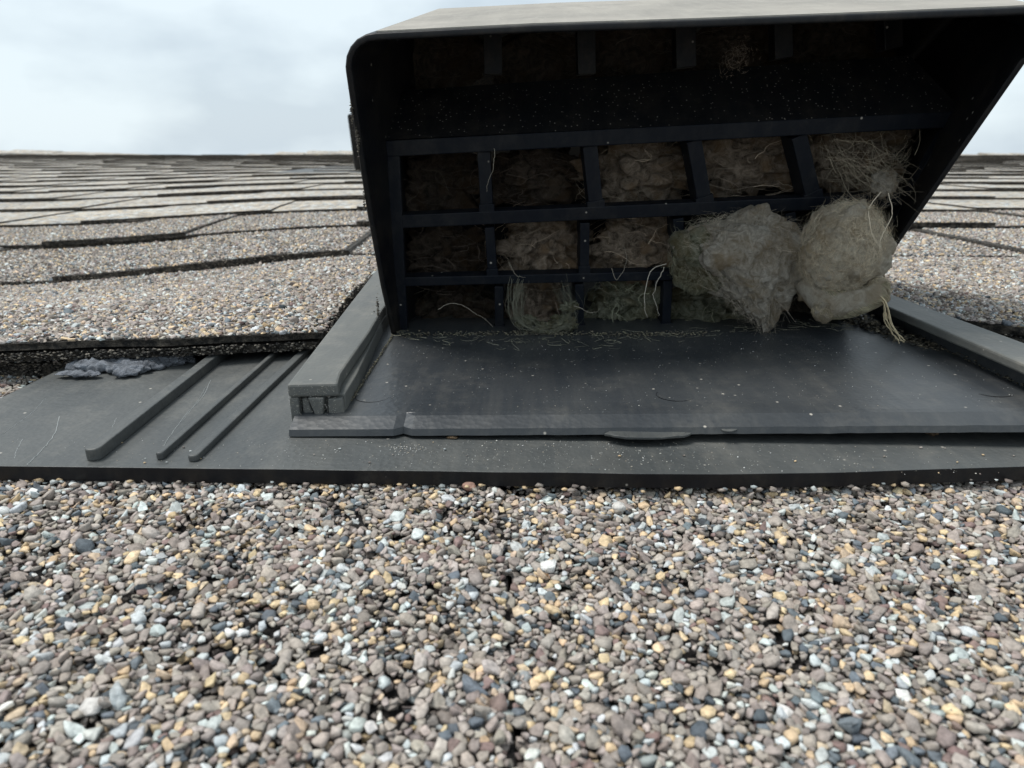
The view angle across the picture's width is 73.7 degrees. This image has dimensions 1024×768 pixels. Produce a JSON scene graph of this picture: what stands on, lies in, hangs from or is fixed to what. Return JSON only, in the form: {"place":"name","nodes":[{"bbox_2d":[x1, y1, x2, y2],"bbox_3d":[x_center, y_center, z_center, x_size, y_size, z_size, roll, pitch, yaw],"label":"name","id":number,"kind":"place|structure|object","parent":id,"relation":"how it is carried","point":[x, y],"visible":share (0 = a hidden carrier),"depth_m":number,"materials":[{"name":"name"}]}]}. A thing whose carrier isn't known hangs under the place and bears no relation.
{"place":"outdoors","nodes":[
{"label":"outdoors","id":0,"kind":"place"},
{"bbox_2d":[502,265,518,762],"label":"roof deck","id":1,"kind":"structure","parent":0,"point":[515,736],"depth_m":0.08,"materials":[{"name":"fabric"}]},
{"bbox_2d":[0,374,525,767],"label":"asphalt shingle","id":2,"kind":"object","parent":1,"relation":"on","point":[199,625],"visible":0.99,"depth_m":0.09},
{"bbox_2d":[0,359,72,375],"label":"asphalt shingle","id":3,"kind":"object","parent":2,"relation":"on","point":[32,368],"visible":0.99,"depth_m":0.18,"materials":[{"name":"black asphalt"}]},
{"bbox_2d":[462,482,475,490],"bbox_3d":[-0.008,0.018,0.122,0.003,0.002,0.002,0,20,1],"label":"stone","id":4,"kind":"object","parent":2,"relation":"on","point":[471,484],"visible":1,"depth_m":0.12,"materials":[{"name":"pink stone"}]},
{"bbox_2d":[0,0,1023,487],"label":"roof vent","id":5,"kind":"object","parent":1,"relation":"on","point":[942,80],"visible":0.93,"depth_m":0.16,"materials":[{"name":"grey plastic"}]},
{"bbox_2d":[54,355,195,377],"bbox_3d":[-0.100,-0.005,0.177,0.033,0.006,0.021,0,20,1],"label":"sealant blob","id":6,"kind":"object","parent":5,"relation":"on","point":[120,367],"visible":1,"depth_m":0.17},
{"bbox_2d":[349,100,380,321],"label":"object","id":7,"kind":"object","parent":5,"relation":"on","point":[358,147],"visible":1,"depth_m":0.16,"materials":[{"name":"black plastic"}]},
{"bbox_2d":[404,152,479,230],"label":"fibre wad","id":8,"kind":"object","parent":5,"relation":"on","point":[437,181],"visible":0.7,"depth_m":0.20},
{"bbox_2d":[446,435,457,438],"bbox_3d":[-0.012,0.011,0.134,0.002,0.001,0.001,0,20,1],"label":"leaf scrap","id":9,"kind":"object","parent":5,"relation":"on","point":[452,437],"visible":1,"depth_m":0.13,"materials":[{"name":"brown plant"}]},
{"bbox_2d":[406,208,505,294],"bbox_3d":[-0.019,-0.040,0.207,0.037,0.026,0.019,0,20,1],"label":"fibre wad","id":10,"kind":"object","parent":5,"relation":"on","point":[446,249],"visible":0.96,"depth_m":0.20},
{"bbox_2d":[414,284,506,318],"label":"fibre wad","id":11,"kind":"object","parent":5,"relation":"on","point":[433,302],"visible":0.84,"depth_m":0.21,"materials":[{"name":"brown fabric"}]},
{"bbox_2d":[0,442,1014,496],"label":"loose granules","id":12,"kind":"object","parent":5,"relation":"on","point":[453,486],"visible":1,"depth_m":0.12,"materials":[{"name":"grey gravel"}]},
{"bbox_2d":[12,330,1009,474],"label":"dust","id":13,"kind":"object","parent":5,"relation":"on","point":[572,443],"visible":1,"depth_m":0.13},
{"bbox_2d":[470,147,584,205],"bbox_3d":[0.006,-0.059,0.199,0.038,0.024,0.018,0,20,1],"label":"fibre wad","id":14,"kind":"object","parent":5,"relation":"in","point":[532,177],"visible":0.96,"depth_m":0.20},
{"bbox_2d":[351,329,709,400],"bbox_3d":[0.000,-0.012,0.186,0.103,0.003,0.047,-10,22,-26],"label":"lint","id":15,"kind":"object","parent":5,"relation":"on","point":[489,333],"visible":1,"depth_m":0.19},
{"bbox_2d":[504,285,569,321],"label":"fibre wad","id":16,"kind":"object","parent":5,"relation":"on","point":[541,306],"visible":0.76,"depth_m":0.21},
{"bbox_2d":[485,201,593,295],"bbox_3d":[0.009,-0.040,0.203,0.034,0.027,0.016,0,20,1],"label":"fibre wad","id":17,"kind":"object","parent":5,"relation":"on","point":[538,245],"visible":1,"depth_m":0.20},
{"bbox_2d":[505,274,584,334],"bbox_3d":[0.009,-0.021,0.191,0.022,0.020,0.005,0,20,1],"label":"fibre loop","id":18,"kind":"object","parent":5,"relation":"on","point":[565,320],"visible":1,"depth_m":0.19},
{"bbox_2d":[438,149,752,326],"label":"fibre strands","id":19,"kind":"object","parent":5,"relation":"on","point":[611,268],"visible":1,"depth_m":0.18},
{"bbox_2d":[584,281,659,320],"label":"fibre wad","id":20,"kind":"object","parent":5,"relation":"on","point":[624,301],"visible":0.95,"depth_m":0.20,"materials":[{"name":"grey fabric"}]},
{"bbox_2d":[393,319,853,349],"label":"lint fibres","id":21,"kind":"object","parent":5,"relation":"on","point":[745,327],"visible":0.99,"depth_m":0.19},
{"bbox_2d":[589,216,674,291],"bbox_3d":[0.038,-0.040,0.202,0.039,0.026,0.017,0,20,1],"label":"fibre wad","id":22,"kind":"object","parent":5,"relation":"in","point":[644,242],"visible":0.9,"depth_m":0.20,"materials":[{"name":"brown fabric"}]},
{"bbox_2d":[570,142,708,201],"bbox_3d":[0.036,-0.061,0.195,0.043,0.027,0.019,0,20,1],"label":"fibre wad","id":23,"kind":"object","parent":5,"relation":"in","point":[643,172],"visible":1,"depth_m":0.19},
{"bbox_2d":[591,29,688,77],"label":"fibre wad","id":24,"kind":"object","parent":5,"relation":"on","point":[629,52],"visible":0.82,"depth_m":0.20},
{"bbox_2d":[653,287,747,322],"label":"fibre wad","id":25,"kind":"object","parent":5,"relation":"on","point":[686,306],"visible":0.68,"depth_m":0.20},
{"bbox_2d":[672,136,793,197],"bbox_3d":[0.068,-0.065,0.194,0.049,0.026,0.019,0,20,1],"label":"fibre wad","id":26,"kind":"object","parent":5,"relation":"on","point":[745,167],"visible":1,"depth_m":0.19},
{"bbox_2d":[667,203,811,334],"bbox_3d":[0.063,-0.030,0.186,0.044,0.037,0.021,0,20,1],"label":"fibre wad","id":27,"kind":"object","parent":5,"relation":"on","point":[759,287],"visible":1,"depth_m":0.18,"materials":[{"name":"grey fabric"}]},
{"bbox_2d":[688,25,795,77],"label":"fibre wad","id":28,"kind":"object","parent":5,"relation":"on","point":[734,47],"visible":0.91,"depth_m":0.20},
{"bbox_2d":[782,293,811,312],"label":"fibre wad","id":29,"kind":"object","parent":5,"relation":"on","point":[797,305],"visible":0.12,"depth_m":0.21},
{"bbox_2d":[793,191,904,343],"bbox_3d":[0.086,-0.032,0.176,0.027,0.038,0.023,0,20,1],"label":"fibre ball","id":30,"kind":"object","parent":5,"relation":"on","point":[844,264],"visible":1,"depth_m":0.17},
{"bbox_2d":[781,129,922,192],"bbox_3d":[0.093,-0.066,0.191,0.044,0.037,0.019,0,20,1],"label":"fibre wad","id":31,"kind":"object","parent":5,"relation":"on","point":[896,140],"visible":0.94,"depth_m":0.19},
{"bbox_2d":[819,138,919,215],"bbox_3d":[0.092,-0.052,0.177,0.023,0.023,0.027,0,20,1],"label":"fibre tangle","id":32,"kind":"object","parent":5,"relation":"on","point":[885,183],"visible":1,"depth_m":0.17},
{"bbox_2d":[841,314,1023,385],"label":"debris","id":33,"kind":"object","parent":5,"relation":"on","point":[871,323],"visible":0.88,"depth_m":0.18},
{"bbox_2d":[0,154,1023,227],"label":"roof","id":34,"kind":"structure","parent":1,"relation":"on","point":[36,190],"depth_m":1.02,"materials":[{"name":"stone"}]},
{"bbox_2d":[274,114,360,172],"bbox_3d":[-0.180,-0.540,1.538,0.580,0.116,0.430,0,20,1],"label":"roof vent","id":35,"kind":"object","parent":34,"relation":"on","point":[354,149],"visible":0.13,"depth_m":1.40,"materials":[{"name":"grey plastic"}]},
{"bbox_2d":[0,226,1023,285],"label":"shingle course","id":36,"kind":"object","parent":1,"relation":"on","point":[39,266],"visible":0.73,"depth_m":0.40,"materials":[{"name":"gravel"}]},
{"bbox_2d":[0,252,376,362],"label":"asphalt shingle","id":37,"kind":"object","parent":36,"relation":"on","point":[292,305],"visible":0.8,"depth_m":0.21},
{"bbox_2d":[885,252,1023,342],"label":"asphalt shingle","id":38,"kind":"object","parent":36,"relation":"on","point":[986,293],"visible":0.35,"depth_m":0.25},
{"bbox_2d":[0,209,1023,249],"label":"shingle course","id":39,"kind":"object","parent":1,"relation":"on","point":[95,235],"visible":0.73,"depth_m":0.52,"materials":[{"name":"gravel"}]},
{"bbox_2d":[0,149,1023,154],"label":"roof ridge","id":40,"kind":"structure","parent":1,"relation":"on","point":[46,152],"depth_m":3.22,"materials":[{"name":"stone"}]},
{"bbox_2d":[501,480,1023,767],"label":"asphalt shingle","id":41,"kind":"object","parent":1,"relation":"on","point":[869,626],"visible":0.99,"depth_m":0.09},
{"bbox_2d":[0,0,1023,154],"label":"sky","id":42,"kind":"structure","parent":0,"point":[153,77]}
]}

